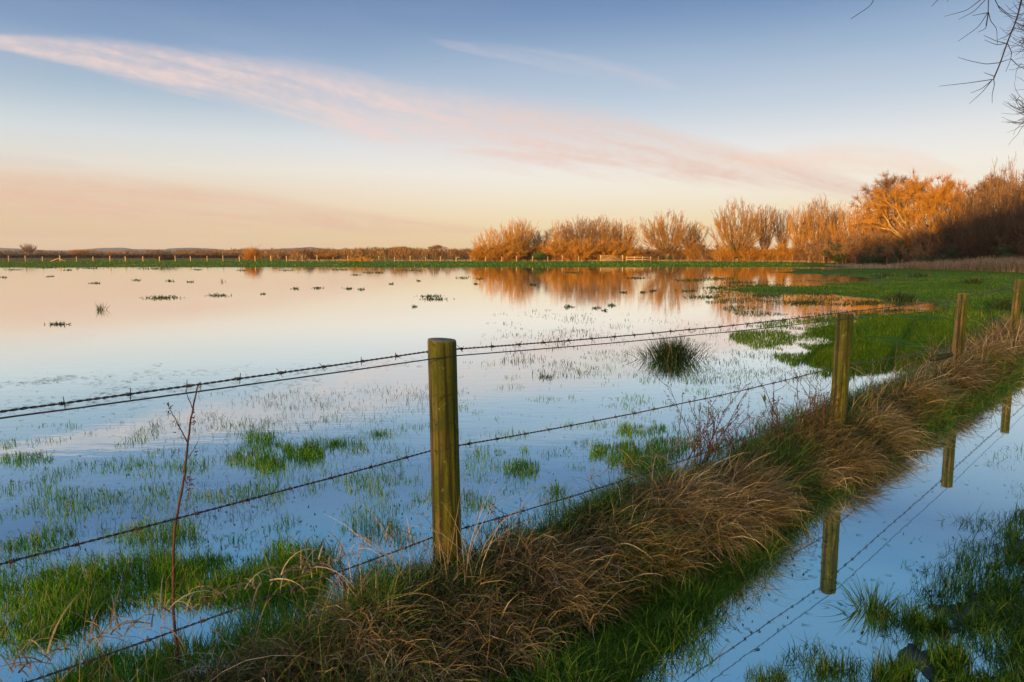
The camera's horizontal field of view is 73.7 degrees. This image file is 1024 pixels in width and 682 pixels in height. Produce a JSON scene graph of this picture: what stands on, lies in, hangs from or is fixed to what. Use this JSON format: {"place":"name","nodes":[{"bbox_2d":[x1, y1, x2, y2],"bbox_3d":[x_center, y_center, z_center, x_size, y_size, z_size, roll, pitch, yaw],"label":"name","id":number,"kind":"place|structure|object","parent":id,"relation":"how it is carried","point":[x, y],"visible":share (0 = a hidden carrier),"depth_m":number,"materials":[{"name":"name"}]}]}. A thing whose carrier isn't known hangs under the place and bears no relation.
{"place":"outdoors","nodes":[
{"label":"outdoors","id":0,"kind":"place"},
{"bbox_2d":[0,247,729,252],"bbox_3d":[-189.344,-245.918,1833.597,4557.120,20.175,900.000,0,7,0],"label":"hills","id":1,"kind":"structure","parent":0,"point":[101,249],"depth_m":1759.92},
{"bbox_2d":[0,267,914,384],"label":"drowned grass","id":2,"kind":"structure","parent":0,"point":[874,302],"depth_m":22.22,"materials":[{"name":"plant"}]},
{"bbox_2d":[0,267,1023,681],"bbox_3d":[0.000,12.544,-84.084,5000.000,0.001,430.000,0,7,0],"label":"water","id":3,"kind":"structure","parent":0,"point":[194,331],"depth_m":6.62,"materials":[{"name":"liquid"}]},
{"bbox_2d":[166,382,201,667],"bbox_3d":[-1.200,0.708,2.530,0.162,1.132,0.040,0,7,0],"label":"dead dock","id":4,"kind":"object","parent":3,"relation":"on","point":[173,547],"visible":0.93,"depth_m":2.52,"materials":[{"name":"plant"}]},
{"bbox_2d":[301,430,361,449],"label":"grass tuft","id":5,"kind":"object","parent":3,"relation":"on","point":[334,442],"visible":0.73,"depth_m":5.72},
{"bbox_2d":[338,424,416,441],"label":"grass tuft","id":6,"kind":"object","parent":3,"relation":"on","point":[378,433],"visible":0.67,"depth_m":6.04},
{"bbox_2d":[0,318,831,576],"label":"sparse grass","id":7,"kind":"structure","parent":3,"relation":"on","point":[142,517],"depth_m":6.11,"materials":[{"name":"plant"}]},
{"bbox_2d":[0,358,1021,650],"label":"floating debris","id":8,"kind":"object","parent":3,"relation":"on","point":[400,504],"visible":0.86,"depth_m":4.39,"materials":[{"name":"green plant"}]},
{"bbox_2d":[526,479,580,497],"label":"grass tuft","id":9,"kind":"object","parent":3,"relation":"on","point":[557,489],"visible":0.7,"depth_m":4.58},
{"bbox_2d":[621,334,714,363],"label":"rush clump","id":10,"kind":"object","parent":3,"relation":"on","point":[675,351],"visible":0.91,"depth_m":10.19,"materials":[{"name":"plant"}]},
{"bbox_2d":[0,253,1023,681],"bbox_3d":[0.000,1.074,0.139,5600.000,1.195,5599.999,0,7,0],"label":"ground","id":11,"kind":"structure","parent":0,"point":[918,345],"depth_m":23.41,"materials":[{"name":"plant"}]},
{"bbox_2d":[19,243,37,254],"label":"bare tree","id":12,"kind":"object","parent":11,"relation":"on","point":[29,250],"visible":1,"depth_m":257.28,"materials":[{"name":"brown plant"}]},
{"bbox_2d":[67,249,92,254],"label":"scrub bush","id":13,"kind":"object","parent":11,"relation":"on","point":[82,252],"visible":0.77,"depth_m":236.77,"materials":[{"name":"brown plant"}]},
{"bbox_2d":[0,255,264,257],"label":"hedge","id":14,"kind":"object","parent":11,"relation":"on","point":[106,256],"visible":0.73,"depth_m":133.51,"materials":[{"name":"plant"}]},
{"bbox_2d":[154,254,180,259],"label":"scrub bush","id":15,"kind":"object","parent":11,"relation":"on","point":[170,257],"visible":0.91,"depth_m":110.72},
{"bbox_2d":[0,253,448,255],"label":"hedge","id":16,"kind":"object","parent":11,"relation":"on","point":[124,254],"visible":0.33,"depth_m":213.09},
{"bbox_2d":[0,247,474,254],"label":"distant woods","id":17,"kind":"object","parent":11,"relation":"on","point":[127,252],"visible":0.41,"depth_m":356.71,"materials":[{"name":"plant"}]},
{"bbox_2d":[239,245,264,259],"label":"bush","id":18,"kind":"object","parent":11,"relation":"on","point":[250,253],"visible":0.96,"depth_m":110.63,"materials":[{"name":"orange plant"}]},
{"bbox_2d":[173,249,354,254],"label":"copse","id":19,"kind":"object","parent":11,"relation":"on","point":[236,252],"visible":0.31,"depth_m":246.46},
{"bbox_2d":[266,252,302,258],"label":"bush","id":20,"kind":"object","parent":11,"relation":"on","point":[285,255],"visible":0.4,"depth_m":123.48,"materials":[{"name":"brown plant"}]},
{"bbox_2d":[8,255,578,260],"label":"stock fence","id":21,"kind":"object","parent":11,"relation":"on","point":[271,258],"visible":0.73,"depth_m":99.64,"materials":[{"name":"wood"}]},
{"bbox_2d":[308,252,346,258],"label":"scrub bush","id":22,"kind":"object","parent":11,"relation":"on","point":[335,255],"visible":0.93,"depth_m":127.87,"materials":[{"name":"orange plant"}]},
{"bbox_2d":[317,542,381,602],"bbox_3d":[-0.627,0.977,2.705,0.184,0.304,0.382,-6,10,-40],"label":"dead weed","id":23,"kind":"object","parent":11,"relation":"on","point":[343,578],"visible":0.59,"depth_m":2.72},
{"bbox_2d":[339,255,373,261],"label":"brushwood heap","id":24,"kind":"object","parent":11,"relation":"on","point":[357,259],"visible":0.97,"depth_m":98.16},
{"bbox_2d":[465,239,501,260],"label":"scrub bush","id":25,"kind":"object","parent":11,"relation":"on","point":[479,255],"visible":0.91,"depth_m":102.31,"materials":[{"name":"orange plant"}]},
{"bbox_2d":[471,226,522,260],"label":"willow tree","id":26,"kind":"object","parent":11,"relation":"on","point":[493,241],"visible":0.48,"depth_m":106.29,"materials":[{"name":"orange plant"}]},
{"bbox_2d":[481,498,525,544],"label":"dead weed","id":27,"kind":"object","parent":11,"relation":"on","point":[519,522],"visible":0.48,"depth_m":3.28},
{"bbox_2d":[486,240,528,260],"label":"scrub bush","id":28,"kind":"object","parent":11,"relation":"on","point":[502,253],"visible":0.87,"depth_m":102.14,"materials":[{"name":"orange plant"}]},
{"bbox_2d":[0,331,1023,681],"bbox_3d":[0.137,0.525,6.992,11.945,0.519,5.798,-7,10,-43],"label":"grass","id":29,"kind":"structure","parent":11,"relation":"on","point":[190,575],"depth_m":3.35,"materials":[{"name":"plant"}]},
{"bbox_2d":[929,352,952,361],"bbox_3d":[4.612,0.173,7.333,0.308,0.090,0.068,-3,8,-20],"label":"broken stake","id":30,"kind":"object","parent":29,"relation":"on","point":[940,357],"visible":0.96,"depth_m":7.30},
{"bbox_2d":[0,279,1023,681],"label":"wire fence","id":31,"kind":"object","parent":11,"relation":"on","point":[442,379],"visible":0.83,"depth_m":2.85,"materials":[{"name":"wood"}]},
{"bbox_2d":[0,308,1023,681],"bbox_3d":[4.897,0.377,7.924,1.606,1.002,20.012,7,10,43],"label":"dead grass","id":32,"kind":"structure","parent":11,"relation":"on","point":[750,500],"depth_m":3.14,"materials":[{"name":"plant"}]},
{"bbox_2d":[493,216,540,249],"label":"willow tree","id":33,"kind":"object","parent":11,"relation":"on","point":[521,235],"visible":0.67,"depth_m":109.66,"materials":[{"name":"brown plant"}]},
{"bbox_2d":[511,239,550,259],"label":"scrub bush","id":34,"kind":"object","parent":11,"relation":"on","point":[532,250],"visible":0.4,"depth_m":110.13,"materials":[{"name":"brown plant"}]},
{"bbox_2d":[525,229,551,259],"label":"willow tree","id":35,"kind":"object","parent":11,"relation":"on","point":[539,240],"visible":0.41,"depth_m":114.05,"materials":[{"name":"brown plant"}]},
{"bbox_2d":[531,250,550,260],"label":"evergreen bush","id":36,"kind":"object","parent":11,"relation":"on","point":[537,256],"visible":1,"depth_m":101.81,"materials":[{"name":"green plant"}]},
{"bbox_2d":[259,246,830,259],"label":"treeline","id":37,"kind":"object","parent":11,"relation":"on","point":[403,253],"visible":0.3,"depth_m":120.05,"materials":[{"name":"plant"}]},
{"bbox_2d":[538,234,570,260],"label":"scrub bush","id":38,"kind":"object","parent":11,"relation":"on","point":[553,252],"visible":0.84,"depth_m":103.90,"materials":[{"name":"orange plant"}]},
{"bbox_2d":[288,259,833,262],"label":"rough grass","id":39,"kind":"structure","parent":11,"relation":"on","point":[759,260],"depth_m":102.25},
{"bbox_2d":[550,220,578,247],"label":"willow tree","id":40,"kind":"object","parent":11,"relation":"on","point":[552,230],"visible":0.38,"depth_m":110.30,"materials":[{"name":"orange plant"}]},
{"bbox_2d":[556,236,600,260],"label":"scrub bush","id":41,"kind":"object","parent":11,"relation":"on","point":[583,249],"visible":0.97,"depth_m":102.60,"materials":[{"name":"orange plant"}]},
{"bbox_2d":[559,214,600,248],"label":"willow tree","id":42,"kind":"object","parent":11,"relation":"on","point":[581,234],"visible":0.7,"depth_m":108.03,"materials":[{"name":"brown plant"}]},
{"bbox_2d":[574,235,623,260],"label":"scrub bush","id":43,"kind":"object","parent":11,"relation":"on","point":[602,252],"visible":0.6,"depth_m":104.05,"materials":[{"name":"orange plant"}]},
{"bbox_2d":[574,214,626,249],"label":"willow tree","id":44,"kind":"object","parent":11,"relation":"on","point":[608,238],"visible":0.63,"depth_m":108.58,"materials":[{"name":"brown plant"}]},
{"bbox_2d":[600,240,645,260],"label":"scrub bush","id":45,"kind":"object","parent":11,"relation":"on","point":[635,251],"visible":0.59,"depth_m":104.97,"materials":[{"name":"orange plant"}]},
{"bbox_2d":[608,217,640,250],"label":"willow tree","id":46,"kind":"object","parent":11,"relation":"on","point":[627,238],"visible":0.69,"depth_m":110.11,"materials":[{"name":"brown plant"}]},
{"bbox_2d":[623,242,653,260],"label":"scrub bush","id":47,"kind":"object","parent":11,"relation":"on","point":[641,247],"visible":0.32,"depth_m":106.05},
{"bbox_2d":[639,246,663,260],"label":"scrub bush","id":48,"kind":"object","parent":11,"relation":"on","point":[654,256],"visible":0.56,"depth_m":105.85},
{"bbox_2d":[638,208,706,260],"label":"willow tree","id":49,"kind":"object","parent":11,"relation":"on","point":[661,230],"visible":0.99,"depth_m":103.81,"materials":[{"name":"orange plant"}]},
{"bbox_2d":[650,241,696,260],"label":"scrub bush","id":50,"kind":"object","parent":11,"relation":"on","point":[678,257],"visible":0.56,"depth_m":104.60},
{"bbox_2d":[677,239,711,260],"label":"scrub bush","id":51,"kind":"object","parent":11,"relation":"on","point":[687,249],"visible":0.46,"depth_m":104.31,"materials":[{"name":"orange plant"}]},
{"bbox_2d":[681,221,709,245],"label":"willow tree","id":52,"kind":"object","parent":11,"relation":"on","point":[697,239],"visible":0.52,"depth_m":106.18,"materials":[{"name":"brown plant"}]},
{"bbox_2d":[654,373,751,474],"bbox_3d":[1.261,0.576,4.342,0.681,0.738,0.377,-1,8,-9],"label":"dead weed","id":53,"kind":"object","parent":11,"relation":"on","point":[697,430],"visible":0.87,"depth_m":4.35,"materials":[{"name":"plant"}]},
{"bbox_2d":[689,239,727,260],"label":"scrub bush","id":54,"kind":"object","parent":11,"relation":"on","point":[704,254],"visible":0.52,"depth_m":102.33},
{"bbox_2d":[666,393,753,476],"bbox_3d":[1.229,0.632,4.270,0.525,0.639,0.332,2,8,18],"label":"dead weed","id":55,"kind":"object","parent":11,"relation":"on","point":[708,438],"visible":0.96,"depth_m":4.24,"materials":[{"name":"plant"}]},
{"bbox_2d":[709,244,744,261],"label":"scrub bush","id":56,"kind":"object","parent":11,"relation":"on","point":[725,255],"visible":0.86,"depth_m":99.47,"materials":[{"name":"orange plant"}]},
{"bbox_2d":[699,195,774,261],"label":"willow tree","id":57,"kind":"object","parent":11,"relation":"on","point":[740,241],"visible":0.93,"depth_m":97.78,"materials":[{"name":"orange plant"}]},
{"bbox_2d":[717,411,765,464],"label":"dead weed","id":58,"kind":"object","parent":11,"relation":"on","point":[744,445],"visible":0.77,"depth_m":4.61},
{"bbox_2d":[731,241,762,261],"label":"scrub bush","id":59,"kind":"object","parent":11,"relation":"on","point":[753,251],"visible":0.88,"depth_m":98.03,"materials":[{"name":"orange plant"}]},
{"bbox_2d":[747,204,779,251],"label":"willow tree","id":60,"kind":"object","parent":11,"relation":"on","point":[764,240],"visible":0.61,"depth_m":100.38,"materials":[{"name":"brown plant"}]},
{"bbox_2d":[761,395,775,466],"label":"bramble shoot","id":61,"kind":"object","parent":11,"relation":"on","point":[764,398],"visible":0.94,"depth_m":4.67,"materials":[{"name":"brown plant"}]},
{"bbox_2d":[749,244,791,261],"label":"scrub bush","id":62,"kind":"object","parent":11,"relation":"on","point":[767,256],"visible":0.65,"depth_m":96.98,"materials":[{"name":"orange plant"}]},
{"bbox_2d":[658,255,898,264],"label":"stock fence","id":63,"kind":"object","parent":11,"relation":"on","point":[792,259],"visible":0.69,"depth_m":91.09,"materials":[{"name":"brown wood"}]},
{"bbox_2d":[754,373,805,448],"bbox_3d":[1.845,0.537,4.845,0.369,0.629,0.341,-4,8,-27],"label":"dead weed","id":64,"kind":"object","parent":11,"relation":"on","point":[773,423],"visible":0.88,"depth_m":4.86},
{"bbox_2d":[770,208,795,248],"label":"willow tree","id":65,"kind":"object","parent":11,"relation":"on","point":[783,239],"visible":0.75,"depth_m":102.47,"materials":[{"name":"brown plant"}]},
{"bbox_2d":[765,242,804,260],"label":"scrub bush","id":66,"kind":"object","parent":11,"relation":"on","point":[786,256],"visible":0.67,"depth_m":95.99,"materials":[{"name":"orange plant"}]},
{"bbox_2d":[786,201,817,248],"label":"willow tree","id":67,"kind":"object","parent":11,"relation":"on","point":[799,236],"visible":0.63,"depth_m":96.49,"materials":[{"name":"orange plant"}]},
{"bbox_2d":[787,238,823,261],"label":"scrub bush","id":68,"kind":"object","parent":11,"relation":"on","point":[801,257],"visible":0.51,"depth_m":94.55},
{"bbox_2d":[786,364,825,438],"bbox_3d":[2.126,0.493,4.944,0.271,0.595,0.413,1,8,11],"label":"dead weed","id":69,"kind":"object","parent":11,"relation":"on","point":[809,409],"visible":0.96,"depth_m":5.03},
{"bbox_2d":[794,373,843,436],"bbox_3d":[2.287,0.521,5.169,0.394,0.543,0.213,6,10,40],"label":"dead weed","id":70,"kind":"object","parent":11,"relation":"on","point":[823,412],"visible":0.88,"depth_m":5.11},
{"bbox_2d":[793,193,845,247],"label":"willow tree","id":71,"kind":"object","parent":11,"relation":"on","point":[818,223],"visible":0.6,"depth_m":94.09,"materials":[{"name":"orange plant"}]},
{"bbox_2d":[800,229,843,262],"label":"scrub bush","id":72,"kind":"object","parent":11,"relation":"on","point":[816,251],"visible":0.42,"depth_m":90.93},
{"bbox_2d":[821,243,851,263],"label":"evergreen bush","id":73,"kind":"object","parent":11,"relation":"on","point":[838,256],"visible":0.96,"depth_m":85.29,"materials":[{"name":"green plant"}]},
{"bbox_2d":[823,208,853,244],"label":"willow tree","id":74,"kind":"object","parent":11,"relation":"on","point":[836,225],"visible":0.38,"depth_m":92.49,"materials":[{"name":"brown plant"}]},
{"bbox_2d":[825,227,868,263],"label":"scrub bush","id":75,"kind":"object","parent":11,"relation":"on","point":[835,239],"visible":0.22,"depth_m":86.86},
{"bbox_2d":[827,198,885,245],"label":"bare tree","id":76,"kind":"object","parent":11,"relation":"on","point":[855,230],"visible":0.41,"depth_m":88.27,"materials":[{"name":"orange plant"}]},
{"bbox_2d":[821,575,909,623],"bbox_3d":[1.587,1.176,3.046,0.409,0.222,0.360,7,10,42],"label":"grass tuft","id":77,"kind":"object","parent":11,"relation":"on","point":[871,599],"visible":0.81,"depth_m":3.07,"materials":[{"name":"plant"}]},
{"bbox_2d":[837,224,894,263],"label":"scrub bush","id":78,"kind":"object","parent":11,"relation":"on","point":[851,252],"visible":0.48,"depth_m":82.64,"materials":[{"name":"plant"}]},
{"bbox_2d":[856,246,891,263],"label":"evergreen bush","id":79,"kind":"object","parent":11,"relation":"on","point":[870,260],"visible":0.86,"depth_m":77.27,"materials":[{"name":"green plant"}]},
{"bbox_2d":[855,190,900,243],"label":"bare tree","id":80,"kind":"object","parent":11,"relation":"on","point":[882,222],"visible":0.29,"depth_m":88.00,"materials":[{"name":"orange plant"}]},
{"bbox_2d":[860,226,915,264],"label":"scrub bush","id":81,"kind":"object","parent":11,"relation":"on","point":[873,250],"visible":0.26,"depth_m":79.57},
{"bbox_2d":[889,239,909,263],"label":"evergreen bush","id":82,"kind":"object","parent":11,"relation":"on","point":[897,255],"visible":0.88,"depth_m":74.90,"materials":[{"name":"green plant"}]},
{"bbox_2d":[876,291,924,300],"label":"rush clump","id":83,"kind":"object","parent":11,"relation":"on","point":[900,297],"visible":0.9,"depth_m":22.92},
{"bbox_2d":[847,169,953,234],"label":"bare tree","id":84,"kind":"object","parent":11,"relation":"on","point":[887,183],"visible":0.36,"depth_m":92.10,"materials":[{"name":"orange plant"}]},
{"bbox_2d":[849,171,970,239],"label":"bare tree","id":85,"kind":"object","parent":11,"relation":"on","point":[902,197],"visible":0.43,"depth_m":81.79,"materials":[{"name":"orange plant"}]},
{"bbox_2d":[879,223,943,263],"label":"scrub bush","id":86,"kind":"object","parent":11,"relation":"on","point":[905,257],"visible":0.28,"depth_m":75.13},
{"bbox_2d":[895,349,935,381],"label":"dead weed","id":87,"kind":"object","parent":11,"relation":"on","point":[913,362],"visible":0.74,"depth_m":7.07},
{"bbox_2d":[827,254,1023,272],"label":"dry reeds","id":88,"kind":"object","parent":11,"relation":"on","point":[1002,265],"visible":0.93,"depth_m":57.01,"materials":[{"name":"plant"}]},
{"bbox_2d":[886,194,979,258],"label":"bare tree","id":89,"kind":"object","parent":11,"relation":"on","point":[919,223],"visible":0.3,"depth_m":75.00,"materials":[{"name":"orange plant"}]},
{"bbox_2d":[912,249,955,262],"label":"evergreen bush","id":90,"kind":"object","parent":11,"relation":"on","point":[927,259],"visible":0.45,"depth_m":69.37,"materials":[{"name":"green plant"}]},
{"bbox_2d":[902,220,970,260],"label":"scrub bush","id":91,"kind":"object","parent":11,"relation":"on","point":[920,250],"visible":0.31,"depth_m":71.57,"materials":[{"name":"plant"}]},
{"bbox_2d":[851,0,1023,143],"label":"overhanging tree","id":92,"kind":"object","parent":11,"relation":"on","point":[1010,33],"visible":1,"depth_m":5.35,"materials":[{"name":"brown plant"}]},
{"bbox_2d":[905,174,998,231],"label":"bare tree","id":93,"kind":"object","parent":11,"relation":"on","point":[949,198],"visible":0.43,"depth_m":78.80,"materials":[{"name":"orange plant"}]},
{"bbox_2d":[930,218,974,261],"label":"scrub bush","id":94,"kind":"object","parent":11,"relation":"on","point":[947,238],"visible":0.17,"depth_m":67.54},
{"bbox_2d":[937,248,976,262],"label":"evergreen bush","id":95,"kind":"object","parent":11,"relation":"on","point":[948,254],"visible":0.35,"depth_m":63.09,"materials":[{"name":"green plant"}]},
{"bbox_2d":[952,277,992,284],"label":"rush clump","id":96,"kind":"object","parent":11,"relation":"on","point":[974,281],"visible":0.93,"depth_m":32.18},
{"bbox_2d":[932,191,1014,247],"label":"bare tree","id":97,"kind":"object","parent":11,"relation":"on","point":[949,222],"visible":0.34,"depth_m":68.89,"materials":[{"name":"brown plant"}]},
{"bbox_2d":[949,216,1013,259],"bbox_3d":[44.039,-9.110,63.060,6.958,5.300,6.267,-2,8,-16],"label":"scrub bush","id":98,"kind":"object","parent":11,"relation":"on","point":[963,254],"visible":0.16,"depth_m":63.01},
{"bbox_2d":[949,198,1023,260],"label":"bare tree","id":99,"kind":"object","parent":11,"relation":"on","point":[977,230],"visible":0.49,"depth_m":60.92,"materials":[{"name":"brown plant"}]},
{"bbox_2d":[952,166,1020,222],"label":"bare tree","id":100,"kind":"object","parent":11,"relation":"on","point":[983,190],"visible":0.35,"depth_m":73.83,"materials":[{"name":"brown plant"}]},
{"bbox_2d":[964,153,1023,225],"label":"bare tree","id":101,"kind":"object","parent":11,"relation":"on","point":[1000,191],"visible":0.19,"depth_m":68.56,"materials":[{"name":"brown plant"}]},
{"bbox_2d":[966,208,1023,259],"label":"scrub bush","id":102,"kind":"object","parent":11,"relation":"on","point":[1003,235],"visible":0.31,"depth_m":59.57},
{"bbox_2d":[968,183,1023,239],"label":"bare tree","id":103,"kind":"object","parent":11,"relation":"on","point":[1004,201],"visible":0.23,"depth_m":63.35,"materials":[{"name":"brown plant"}]},
{"bbox_2d":[981,319,1013,347],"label":"dead weed","id":104,"kind":"object","parent":11,"relation":"on","point":[999,335],"visible":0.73,"depth_m":8.90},
{"bbox_2d":[989,245,1017,260],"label":"evergreen bush","id":105,"kind":"object","parent":11,"relation":"on","point":[1008,255],"visible":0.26,"depth_m":57.12,"materials":[{"name":"green plant"}]},
{"bbox_2d":[985,296,1023,310],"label":"rush clump","id":106,"kind":"object","parent":11,"relation":"on","point":[1004,305],"visible":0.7,"depth_m":18.81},
{"bbox_2d":[987,219,1023,262],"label":"scrub bush","id":107,"kind":"object","parent":11,"relation":"on","point":[1019,252],"visible":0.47,"depth_m":57.76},
{"bbox_2d":[990,171,1023,219],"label":"bare tree","id":108,"kind":"object","parent":11,"relation":"on","point":[1014,184],"visible":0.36,"depth_m":66.50,"materials":[{"name":"brown plant"}]},
{"bbox_2d":[0,0,1023,249],"label":"sky","id":109,"kind":"structure","parent":0,"point":[131,124],"materials":[{"name":"blue"}]},
{"bbox_2d":[737,443,1023,681],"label":"track grass","id":110,"kind":"structure","parent":0,"point":[899,671],"depth_m":2.89,"materials":[{"name":"plant"}]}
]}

